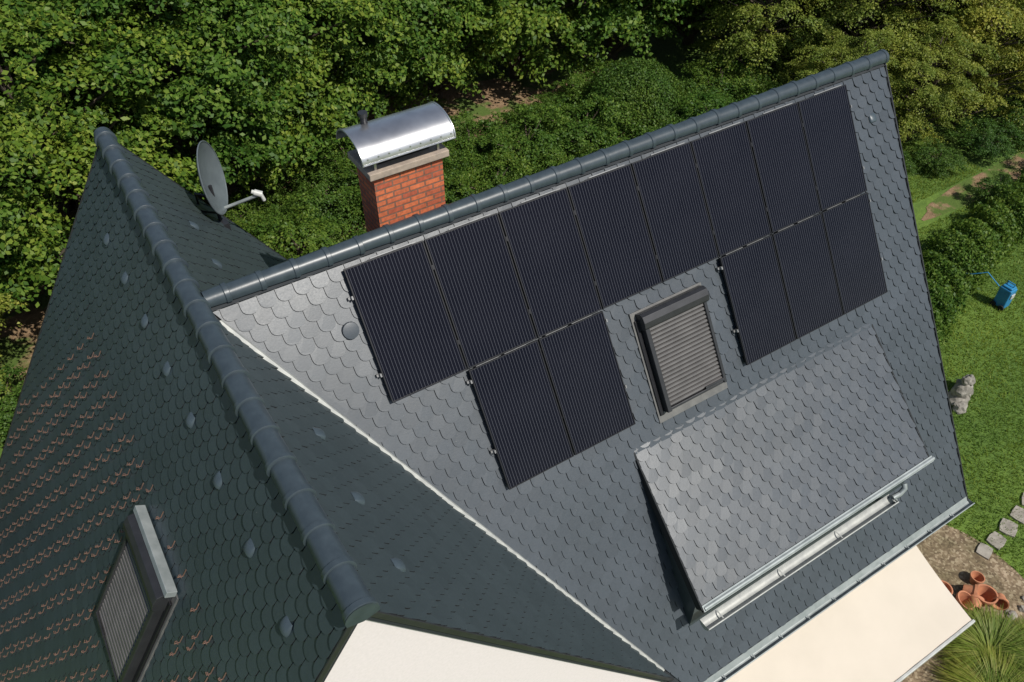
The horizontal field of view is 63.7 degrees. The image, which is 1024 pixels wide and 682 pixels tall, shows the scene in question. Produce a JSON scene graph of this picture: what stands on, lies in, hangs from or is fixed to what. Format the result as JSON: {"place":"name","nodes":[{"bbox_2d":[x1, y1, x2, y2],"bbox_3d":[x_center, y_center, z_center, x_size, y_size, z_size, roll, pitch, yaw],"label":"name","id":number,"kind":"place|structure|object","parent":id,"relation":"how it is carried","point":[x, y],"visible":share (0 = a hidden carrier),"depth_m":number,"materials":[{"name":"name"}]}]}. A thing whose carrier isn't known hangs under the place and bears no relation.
{"place":"outdoors","nodes":[
{"label":"outdoors","id":0,"kind":"place"},
{"bbox_2d":[0,0,1023,577],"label":"ground","id":1,"kind":"structure","parent":0,"point":[670,54],"depth_m":22.64,"materials":[{"name":"green plant"}]},
{"bbox_2d":[0,291,28,398],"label":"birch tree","id":2,"kind":"object","parent":1,"relation":"on","point":[9,307],"visible":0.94,"depth_m":18.65,"materials":[{"name":"green plant"}]},
{"bbox_2d":[0,99,73,303],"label":"deciduous tree","id":3,"kind":"object","parent":1,"relation":"on","point":[3,213],"visible":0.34,"depth_m":19.19,"materials":[{"name":"green plant"}]},
{"bbox_2d":[0,0,165,213],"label":"deciduous tree","id":4,"kind":"object","parent":1,"relation":"on","point":[5,8],"visible":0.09,"depth_m":20.55,"materials":[{"name":"green plant"}]},
{"bbox_2d":[0,0,207,312],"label":"deciduous tree","id":5,"kind":"object","parent":1,"relation":"on","point":[35,155],"visible":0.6,"depth_m":19.52,"materials":[{"name":"green plant"}]},
{"bbox_2d":[0,0,341,205],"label":"deciduous tree","id":6,"kind":"object","parent":1,"relation":"on","point":[243,132],"visible":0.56,"depth_m":21.49,"materials":[{"name":"green plant"}]},
{"bbox_2d":[95,0,413,192],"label":"deciduous tree","id":7,"kind":"object","parent":1,"relation":"on","point":[322,100],"visible":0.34,"depth_m":23.88,"materials":[{"name":"green plant"}]},
{"bbox_2d":[0,68,653,414],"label":"garden soil bed","id":8,"kind":"object","parent":1,"relation":"on","point":[508,93],"visible":0.06,"depth_m":31.07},
{"bbox_2d":[0,363,27,445],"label":"shrub","id":9,"kind":"object","parent":8,"relation":"on","point":[9,401],"visible":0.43,"depth_m":19.48,"materials":[{"name":"green plant"}]},
{"bbox_2d":[204,193,270,234],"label":"shrub","id":10,"kind":"object","parent":8,"relation":"on","point":[231,213],"visible":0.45,"depth_m":24.92,"materials":[{"name":"green plant"}]},
{"bbox_2d":[229,172,297,218],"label":"shrub","id":11,"kind":"object","parent":8,"relation":"on","point":[269,197],"visible":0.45,"depth_m":25.98,"materials":[{"name":"green plant"}]},
{"bbox_2d":[241,192,356,258],"bbox_3d":[-6.087,-2.454,23.318,4.346,2.603,4.172,6,44,7],"label":"shrub","id":12,"kind":"object","parent":8,"relation":"on","point":[312,233],"visible":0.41,"depth_m":23.08,"materials":[{"name":"green plant"}]},
{"bbox_2d":[277,205,342,255],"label":"shrub","id":13,"kind":"object","parent":8,"relation":"on","point":[280,234],"visible":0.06,"depth_m":24.64,"materials":[{"name":"green plant"}]},
{"bbox_2d":[272,160,364,234],"bbox_3d":[-5.593,-4.405,25.801,3.731,1.985,3.552,-13,45,-13],"label":"shrub","id":14,"kind":"object","parent":8,"relation":"on","point":[323,196],"visible":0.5,"depth_m":25.26,"materials":[{"name":"green plant"}]},
{"bbox_2d":[291,164,355,218],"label":"shrub","id":15,"kind":"object","parent":8,"relation":"on","point":[311,181],"visible":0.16,"depth_m":25.98,"materials":[{"name":"green plant"}]},
{"bbox_2d":[300,131,355,196],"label":"shrub","id":16,"kind":"object","parent":8,"relation":"on","point":[323,158],"visible":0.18,"depth_m":26.47,"materials":[{"name":"green plant"}]},
{"bbox_2d":[329,158,458,231],"bbox_3d":[-3.675,-4.575,25.571,4.008,2.500,4.174,12,45,13],"label":"shrub","id":17,"kind":"object","parent":8,"relation":"on","point":[357,209],"visible":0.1,"depth_m":24.87,"materials":[{"name":"green plant"}]},
{"bbox_2d":[442,154,474,203],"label":"shrub","id":18,"kind":"object","parent":8,"relation":"on","point":[452,196],"visible":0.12,"depth_m":25.36,"materials":[{"name":"green plant"}]},
{"bbox_2d":[443,108,507,178],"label":"shrub","id":19,"kind":"object","parent":8,"relation":"on","point":[469,129],"visible":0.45,"depth_m":27.32,"materials":[{"name":"green plant"}]},
{"bbox_2d":[443,148,517,202],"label":"shrub","id":20,"kind":"object","parent":8,"relation":"on","point":[458,171],"visible":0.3,"depth_m":25.78,"materials":[{"name":"green plant"}]},
{"bbox_2d":[444,149,542,200],"bbox_3d":[-0.518,-4.666,25.772,3.671,2.290,3.824,-15,46,-14],"label":"shrub","id":21,"kind":"object","parent":8,"relation":"on","point":[475,174],"visible":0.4,"depth_m":25.27,"materials":[{"name":"green plant"}]},
{"bbox_2d":[474,106,545,166],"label":"shrub","id":22,"kind":"object","parent":8,"relation":"on","point":[523,133],"visible":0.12,"depth_m":27.77,"materials":[{"name":"green plant"}]},
{"bbox_2d":[472,103,590,180],"bbox_3d":[0.514,-6.355,27.317,4.226,2.636,4.401,-26,50,-24],"label":"shrub","id":23,"kind":"object","parent":8,"relation":"on","point":[501,136],"visible":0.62,"depth_m":26.64,"materials":[{"name":"green plant"}]},
{"bbox_2d":[513,93,563,133],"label":"shrub","id":24,"kind":"object","parent":8,"relation":"on","point":[545,100],"visible":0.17,"depth_m":29.86,"materials":[{"name":"green plant"}]},
{"bbox_2d":[502,150,580,182],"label":"shrub","id":25,"kind":"object","parent":8,"relation":"on","point":[554,156],"visible":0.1,"depth_m":25.60,"materials":[{"name":"green plant"}]},
{"bbox_2d":[518,109,596,157],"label":"shrub","id":26,"kind":"object","parent":8,"relation":"on","point":[563,125],"visible":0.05,"depth_m":28.30,"materials":[{"name":"green plant"}]},
{"bbox_2d":[539,81,591,112],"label":"shrub","id":27,"kind":"object","parent":8,"relation":"on","point":[564,86],"visible":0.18,"depth_m":30.21,"materials":[{"name":"green plant"}]},
{"bbox_2d":[525,89,644,160],"bbox_3d":[2.406,-6.982,27.919,4.331,2.702,4.511,5,44,5],"label":"shrub","id":28,"kind":"object","parent":8,"relation":"on","point":[602,134],"visible":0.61,"depth_m":27.10,"materials":[{"name":"green plant"}]},
{"bbox_2d":[553,59,641,120],"bbox_3d":[3.122,-9.181,30.497,3.531,2.203,3.678,-17,46,-17],"label":"shrub","id":29,"kind":"object","parent":8,"relation":"on","point":[578,78],"visible":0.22,"depth_m":30.12,"materials":[{"name":"green plant"}]},
{"bbox_2d":[573,56,692,149],"bbox_3d":[4.239,-8.194,29.033,4.302,3.442,4.123,10,45,10],"label":"clipped bush","id":30,"kind":"object","parent":8,"relation":"on","point":[645,76],"visible":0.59,"depth_m":27.84,"materials":[{"name":"green plant"}]},
{"bbox_2d":[605,121,676,146],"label":"shrub","id":31,"kind":"object","parent":8,"relation":"on","point":[649,129],"visible":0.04,"depth_m":26.74,"materials":[{"name":"green plant"}]},
{"bbox_2d":[646,75,743,113],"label":"shrub","id":32,"kind":"object","parent":8,"relation":"on","point":[689,84],"visible":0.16,"depth_m":29.62,"materials":[{"name":"green plant"}]},
{"bbox_2d":[667,87,737,116],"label":"shrub","id":33,"kind":"object","parent":8,"relation":"on","point":[689,91],"visible":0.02,"depth_m":28.83,"materials":[{"name":"green plant"}]},
{"bbox_2d":[652,88,757,127],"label":"shrub","id":34,"kind":"object","parent":8,"relation":"on","point":[685,111],"visible":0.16,"depth_m":27.77,"materials":[{"name":"green plant"}]},
{"bbox_2d":[207,0,492,150],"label":"deciduous tree","id":35,"kind":"object","parent":1,"relation":"on","point":[389,72],"visible":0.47,"depth_m":25.95,"materials":[{"name":"green plant"}]},
{"bbox_2d":[319,0,532,115],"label":"deciduous tree","id":36,"kind":"object","parent":1,"relation":"on","point":[472,17],"visible":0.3,"depth_m":28.29,"materials":[{"name":"green plant"}]},
{"bbox_2d":[324,620,659,681],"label":"rendered walls","id":37,"kind":"structure","parent":1,"relation":"on","point":[373,651],"depth_m":7.87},
{"bbox_2d":[211,63,884,681],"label":"roof deck","id":38,"kind":"structure","parent":37,"relation":"on","point":[339,263],"depth_m":10.10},
{"bbox_2d":[0,148,345,681],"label":"side roof tiles","id":39,"kind":"object","parent":38,"relation":"attached to","point":[228,585],"visible":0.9,"depth_m":9.88,"materials":[{"name":"stone"}]},
{"bbox_2d":[0,333,226,681],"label":"snow guard hooks","id":40,"kind":"object","parent":39,"relation":"attached to","point":[65,565],"visible":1,"depth_m":11.22,"materials":[{"name":"orange metal"}]},
{"bbox_2d":[137,594,178,681],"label":"side roof window flashing","id":41,"kind":"object","parent":39,"relation":"attached to","point":[174,600],"visible":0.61,"depth_m":8.79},
{"bbox_2d":[123,513,172,611],"bbox_3d":[-3.962,2.392,8.983,0.258,0.258,1.210,-24,49,-23],"label":"side roof window shutter box","id":42,"kind":"object","parent":41,"relation":"on","point":[157,601],"visible":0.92,"depth_m":8.82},
{"bbox_2d":[132,601,171,681],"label":"side roof window cover","id":43,"kind":"object","parent":41,"relation":"attached to","point":[152,642],"visible":1,"depth_m":8.83,"materials":[{"name":"metal"}]},
{"bbox_2d":[133,505,176,597],"bbox_3d":[-3.870,2.255,8.924,0.134,0.125,1.280,-24,49,-23],"label":"side roof window head flashing","id":44,"kind":"object","parent":41,"relation":"on","point":[159,562],"visible":1,"depth_m":8.86,"materials":[{"name":"metal"}]},
{"bbox_2d":[243,537,254,557],"bbox_3d":[-2.427,1.911,7.617,0.107,0.130,0.160,-24,49,-23],"label":"ventilation tile","id":45,"kind":"object","parent":39,"relation":"attached to","point":[249,548],"visible":1,"depth_m":7.58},
{"bbox_2d":[279,616,292,637],"bbox_3d":[-1.940,2.442,7.061,0.107,0.130,0.160,-24,49,-23],"label":"ventilation tile","id":46,"kind":"object","parent":39,"relation":"attached to","point":[285,626],"visible":1,"depth_m":7.03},
{"bbox_2d":[120,145,669,676],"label":"cross gable tiles","id":47,"kind":"object","parent":38,"relation":"on","point":[464,573],"visible":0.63,"depth_m":9.12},
{"bbox_2d":[194,140,265,230],"bbox_3d":[-4.369,-2.257,12.425,0.878,1.509,0.855,22,48,21],"label":"satellite dish","id":48,"kind":"object","parent":47,"relation":"attached to","point":[211,176],"visible":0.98,"depth_m":12.55,"materials":[{"name":"metal"}]},
{"bbox_2d":[93,127,378,623],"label":"cross ridge caps","id":49,"kind":"object","parent":47,"relation":"on","point":[336,564],"visible":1,"depth_m":7.83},
{"bbox_2d":[345,603,379,627],"bbox_3d":[-1.153,2.104,6.346,0.293,0.220,0.001,-24,49,-23],"label":"ridge end plate","id":50,"kind":"object","parent":47,"relation":"attached to","point":[362,614],"visible":1,"depth_m":6.35,"materials":[{"name":"metal"}]},
{"bbox_2d":[220,320,664,670],"bbox_3d":[-0.501,2.365,10.669,5.666,6.028,0.160,9,45,9],"label":"valley flashing","id":51,"kind":"object","parent":47,"relation":"attached to","point":[359,430],"visible":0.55,"depth_m":10.33,"materials":[{"name":"metal"}]},
{"bbox_2d":[336,101,455,231],"bbox_3d":[-1.420,-1.586,11.036,1.260,3.280,0.787,-24,49,-23],"label":"brick chimney","id":52,"kind":"object","parent":38,"relation":"on","point":[396,158],"visible":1,"depth_m":10.13,"materials":[{"name":"brick"}]},
{"bbox_2d":[0,63,968,681],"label":"verge trim","id":53,"kind":"structure","parent":38,"relation":"attached to","point":[440,629],"depth_m":10.77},
{"bbox_2d":[201,49,889,306],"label":"ridge caps","id":54,"kind":"object","parent":38,"relation":"on","point":[258,280],"visible":1,"depth_m":10.50,"materials":[{"name":"metal"}]},
{"bbox_2d":[213,65,965,681],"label":"roof tiles","id":55,"kind":"object","parent":38,"relation":"on","point":[583,527],"visible":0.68,"depth_m":11.83,"materials":[{"name":"stone"}]},
{"bbox_2d":[341,321,359,339],"bbox_3d":[-1.908,-0.121,9.756,0.220,0.195,0.148,-24,49,-23],"label":"round roof vent","id":56,"kind":"object","parent":55,"relation":"on","point":[350,330],"visible":1,"depth_m":9.73,"materials":[{"name":"metal"}]},
{"bbox_2d":[343,84,887,489],"bbox_3d":[2.115,-0.825,11.616,8.560,2.909,1.934,-24,49,-23],"label":"solar panel array","id":57,"kind":"object","parent":55,"relation":"attached to","point":[641,225],"visible":1,"depth_m":11.22,"materials":[{"name":"glass"}]},
{"bbox_2d":[629,282,727,423],"bbox_3d":[2.437,0.167,11.952,1.310,1.420,0.950,-24,49,-23],"label":"roof window flashing","id":58,"kind":"object","parent":55,"relation":"on","point":[693,402],"visible":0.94,"depth_m":11.91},
{"bbox_2d":[704,497,966,681],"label":"eave drip edge","id":59,"kind":"object","parent":55,"relation":"attached to","point":[816,605],"visible":1,"depth_m":13.82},
{"bbox_2d":[714,499,974,681],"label":"eave gutter","id":60,"kind":"object","parent":55,"relation":"attached to","point":[729,674],"visible":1,"depth_m":13.94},
{"bbox_2d":[661,480,904,625],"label":"dormer cheeks","id":61,"kind":"object","parent":38,"relation":"on","point":[693,614],"visible":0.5,"depth_m":12.52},
{"bbox_2d":[634,324,927,605],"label":"dormer tiles","id":62,"kind":"object","parent":61,"relation":"on","point":[748,484],"visible":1,"depth_m":12.63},
{"bbox_2d":[634,324,929,610],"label":"dormer verge","id":63,"kind":"structure","parent":62,"relation":"attached to","point":[672,546],"depth_m":11.83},
{"bbox_2d":[702,455,934,611],"bbox_3d":[4.874,2.892,12.759,5.070,0.084,0.078,-24,49,-23],"label":"dormer eave tube","id":64,"kind":"object","parent":62,"relation":"attached to","point":[733,589],"visible":1,"depth_m":12.63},
{"bbox_2d":[725,546,974,681],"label":"terrace awning","id":65,"kind":"object","parent":37,"relation":"attached to","point":[902,617],"visible":0.58,"depth_m":14.13,"materials":[{"name":"fabric"}]},
{"bbox_2d":[408,0,626,87],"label":"deciduous tree","id":66,"kind":"object","parent":1,"relation":"on","point":[525,23],"visible":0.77,"depth_m":29.67,"materials":[{"name":"green plant"}]},
{"bbox_2d":[513,0,722,71],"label":"deciduous tree","id":67,"kind":"object","parent":1,"relation":"on","point":[619,23],"visible":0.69,"depth_m":31.21,"materials":[{"name":"green plant"}]},
{"bbox_2d":[627,0,788,45],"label":"deciduous tree","id":68,"kind":"object","parent":1,"relation":"on","point":[688,40],"visible":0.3,"depth_m":32.92,"materials":[{"name":"green plant"}]},
{"bbox_2d":[678,51,768,101],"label":"shrub","id":69,"kind":"object","parent":1,"relation":"on","point":[709,75],"visible":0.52,"depth_m":30.00,"materials":[{"name":"green plant"}]},
{"bbox_2d":[706,53,781,98],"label":"shrub","id":70,"kind":"object","parent":1,"relation":"on","point":[774,75],"visible":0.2,"depth_m":30.51,"materials":[{"name":"green plant"}]},
{"bbox_2d":[684,0,845,89],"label":"birch tree","id":71,"kind":"object","parent":1,"relation":"on","point":[746,42],"visible":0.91,"depth_m":29.71,"materials":[{"name":"green plant"}]},
{"bbox_2d":[778,0,923,49],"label":"birch tree","id":72,"kind":"object","parent":1,"relation":"on","point":[804,11],"visible":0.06,"depth_m":31.24,"materials":[{"name":"green plant"}]},
{"bbox_2d":[782,25,921,100],"bbox_3d":[11.499,-8.714,28.434,4.381,4.141,4.068,2,44,2],"label":"birch tree","id":73,"kind":"object","parent":1,"relation":"on","point":[840,45],"visible":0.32,"depth_m":27.52,"materials":[{"name":"green plant"}]},
{"bbox_2d":[759,0,973,108],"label":"birch tree","id":74,"kind":"object","parent":1,"relation":"on","point":[846,13],"visible":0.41,"depth_m":28.57,"materials":[{"name":"green plant"}]},
{"bbox_2d":[902,149,918,178],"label":"shrub","id":75,"kind":"object","parent":1,"relation":"on","point":[908,162],"visible":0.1,"depth_m":27.37,"materials":[{"name":"green plant"}]},
{"bbox_2d":[830,0,1023,91],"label":"birch tree","id":76,"kind":"object","parent":1,"relation":"on","point":[907,9],"visible":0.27,"depth_m":28.31,"materials":[{"name":"green plant"}]},
{"bbox_2d":[866,19,999,148],"bbox_3d":[13.972,-8.604,28.188,4.237,4.313,4.563,26,50,25],"label":"birch tree","id":77,"kind":"object","parent":1,"relation":"on","point":[914,107],"visible":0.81,"depth_m":27.33,"materials":[{"name":"green plant"}]},
{"bbox_2d":[906,135,967,177],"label":"shrub","id":78,"kind":"object","parent":1,"relation":"on","point":[931,161],"visible":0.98,"depth_m":27.78,"materials":[{"name":"green plant"}]},
{"bbox_2d":[897,0,1023,57],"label":"birch tree","id":79,"kind":"object","parent":1,"relation":"on","point":[1014,35],"visible":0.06,"depth_m":30.39,"materials":[{"name":"green plant"}]},
{"bbox_2d":[948,374,975,414],"bbox_3d":[11.185,1.202,20.450,0.550,0.959,1.094,25,49,24],"label":"stone sculpture","id":80,"kind":"object","parent":1,"relation":"on","point":[960,392],"visible":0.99,"depth_m":20.32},
{"bbox_2d":[907,0,1023,124],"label":"birch tree","id":81,"kind":"object","parent":1,"relation":"on","point":[988,86],"visible":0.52,"depth_m":28.06,"materials":[{"name":"green plant"}]},
{"bbox_2d":[921,174,1023,345],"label":"garden hedge","id":82,"kind":"object","parent":1,"relation":"on","point":[992,244],"visible":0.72,"depth_m":23.86,"materials":[{"name":"green plant"}]},
{"bbox_2d":[940,113,1023,163],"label":"shrub","id":83,"kind":"object","parent":1,"relation":"on","point":[980,140],"visible":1,"depth_m":28.34,"materials":[{"name":"green plant"}]},
{"bbox_2d":[965,272,1017,310],"bbox_3d":[13.315,-1.587,23.144,1.518,0.954,0.424,34,53,30],"label":"garden water pump","id":84,"kind":"object","parent":1,"relation":"on","point":[1005,295],"visible":0.94,"depth_m":22.84,"materials":[{"name":"blue plastic"}]},
{"bbox_2d":[964,169,1022,213],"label":"shrub","id":85,"kind":"object","parent":1,"relation":"on","point":[986,191],"visible":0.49,"depth_m":26.45,"materials":[{"name":"green plant"}]},
{"bbox_2d":[986,531,1006,549],"bbox_3d":[10.414,4.289,17.721,0.388,0.050,0.340,-24,49,-23],"label":"stepping stone","id":86,"kind":"object","parent":1,"relation":"on","point":[996,540],"visible":1,"depth_m":17.69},
{"bbox_2d":[984,91,1023,152],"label":"shrub","id":87,"kind":"object","parent":1,"relation":"on","point":[1020,103],"visible":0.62,"depth_m":28.98,"materials":[{"name":"green plant"}]},
{"bbox_2d":[999,518,1017,537],"bbox_3d":[10.802,4.065,17.951,0.349,0.050,0.409,22,48,21],"label":"stepping stone","id":88,"kind":"object","parent":1,"relation":"on","point":[1008,525],"visible":1,"depth_m":17.93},
{"bbox_2d":[1009,505,1023,524],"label":"stepping stone","id":89,"kind":"object","parent":1,"relation":"on","point":[1019,512],"visible":1,"depth_m":18.17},
{"bbox_2d":[641,302,726,412],"bbox_3d":[2.478,0.145,11.881,1.140,1.269,0.901,-24,49,-23],"label":"roof window","id":90,"kind":"structure","parent":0,"point":[657,359],"depth_m":11.87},
{"bbox_2d":[641,302,726,412],"bbox_3d":[2.478,0.145,11.881,1.140,1.269,0.901,-24,49,-23],"label":"roof window frame","id":91,"kind":"structure","parent":90,"relation":"in","point":[647,337],"depth_m":11.76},
{"bbox_2d":[634,321,664,415],"bbox_3d":[1.951,0.395,11.702,0.067,1.227,0.824,-24,49,-23],"label":"roof window side cover","id":92,"kind":"object","parent":91,"relation":"attached to","point":[649,369],"visible":1,"depth_m":11.69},
{"bbox_2d":[635,285,708,330],"bbox_3d":[2.280,-0.468,11.718,1.180,0.258,0.258,-24,49,-23],"label":"roof window shutter box","id":93,"kind":"object","parent":91,"relation":"attached to","point":[667,309],"visible":1,"depth_m":11.61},
{"bbox_2d":[651,307,718,405],"bbox_3d":[2.488,0.181,11.918,1.040,1.117,0.747,-24,49,-23],"label":"roof window backing","id":94,"kind":"object","parent":91,"relation":"in","point":[685,354],"visible":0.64,"depth_m":11.93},
{"bbox_2d":[700,494,898,630],"bbox_3d":[4.498,3.353,12.679,4.090,0.111,0.201,-24,49,-23],"label":"dormer gutter","id":95,"kind":"object","parent":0,"point":[744,598],"visible":1,"depth_m":12.63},
{"bbox_2d":[875,483,907,502],"bbox_3d":[6.238,2.562,13.657,0.315,0.756,0.352,-24,49,-23],"label":"dormer downpipe","id":96,"kind":"object","parent":95,"relation":"attached to","point":[901,491],"visible":0.81,"depth_m":13.41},
{"bbox_2d":[901,525,1023,681],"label":"gravel path","id":97,"kind":"structure","parent":0,"point":[952,558],"depth_m":17.22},
{"bbox_2d":[955,590,975,610],"bbox_3d":[9.022,5.247,16.533,0.396,0.280,0.396,-15,59,-31],"label":"terracotta pot","id":98,"kind":"object","parent":97,"relation":"on","point":[961,596],"visible":0.71,"depth_m":16.55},
{"bbox_2d":[925,639,1023,681],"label":"ornamental grass","id":99,"kind":"object","parent":97,"relation":"on","point":[991,660],"depth_m":15.40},
{"bbox_2d":[970,571,984,584],"bbox_3d":[9.543,4.904,16.964,0.286,0.200,0.286,-20,47,-27],"label":"terracotta pot","id":100,"kind":"object","parent":97,"relation":"on","point":[977,577],"visible":0.98,"depth_m":16.97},
{"bbox_2d":[934,600,1023,681],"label":"ornamental grass","id":101,"kind":"object","parent":97,"relation":"on","point":[983,628],"depth_m":15.83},
{"bbox_2d":[975,543,992,559],"bbox_3d":[10.049,4.464,17.541,0.285,0.050,0.333,33,53,30],"label":"stepping stone","id":102,"kind":"object","parent":97,"relation":"on","point":[983,550],"visible":1,"depth_m":17.52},
{"bbox_2d":[977,584,998,606],"bbox_3d":[9.510,5.169,16.616,0.440,0.300,0.440,-24,49,-23],"label":"terracotta pot","id":103,"kind":"object","parent":97,"relation":"on","point":[987,593],"visible":0.86,"depth_m":16.64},
{"bbox_2d":[991,593,1009,609],"bbox_3d":[9.798,5.207,16.562,0.330,0.330,0.220,18,37,18],"label":"terracotta pot","id":104,"kind":"object","parent":97,"relation":"on","point":[1001,598],"visible":0.88,"depth_m":16.54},
{"bbox_2d":[994,614,1023,665],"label":"ornamental grass","id":105,"kind":"object","parent":97,"relation":"on","point":[1013,649],"depth_m":15.78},
{"bbox_2d":[902,138,1023,575],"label":"lawn grass","id":106,"kind":"structure","parent":0,"point":[977,355],"depth_m":21.42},
{"bbox_2d":[921,152,1023,220],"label":"dirt path","id":107,"kind":"structure","parent":0,"point":[955,197],"depth_m":27.37,"materials":[{"name":"soil"}]},
{"bbox_3d":[-4.305,3.011,9.291,0.814,1.219,1.070,-24,49,-23],"label":"side roof window backing","id":108,"kind":"object","parent":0,"visible":0},
{"bbox_2d":[94,535,162,681],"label":"side roof window","id":109,"kind":"structure","parent":108,"relation":"attached to","point":[129,618],"depth_m":9.26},
{"bbox_2d":[94,535,162,681],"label":"side roof window frame","id":110,"kind":"structure","parent":109,"relation":"in","point":[153,618],"depth_m":8.98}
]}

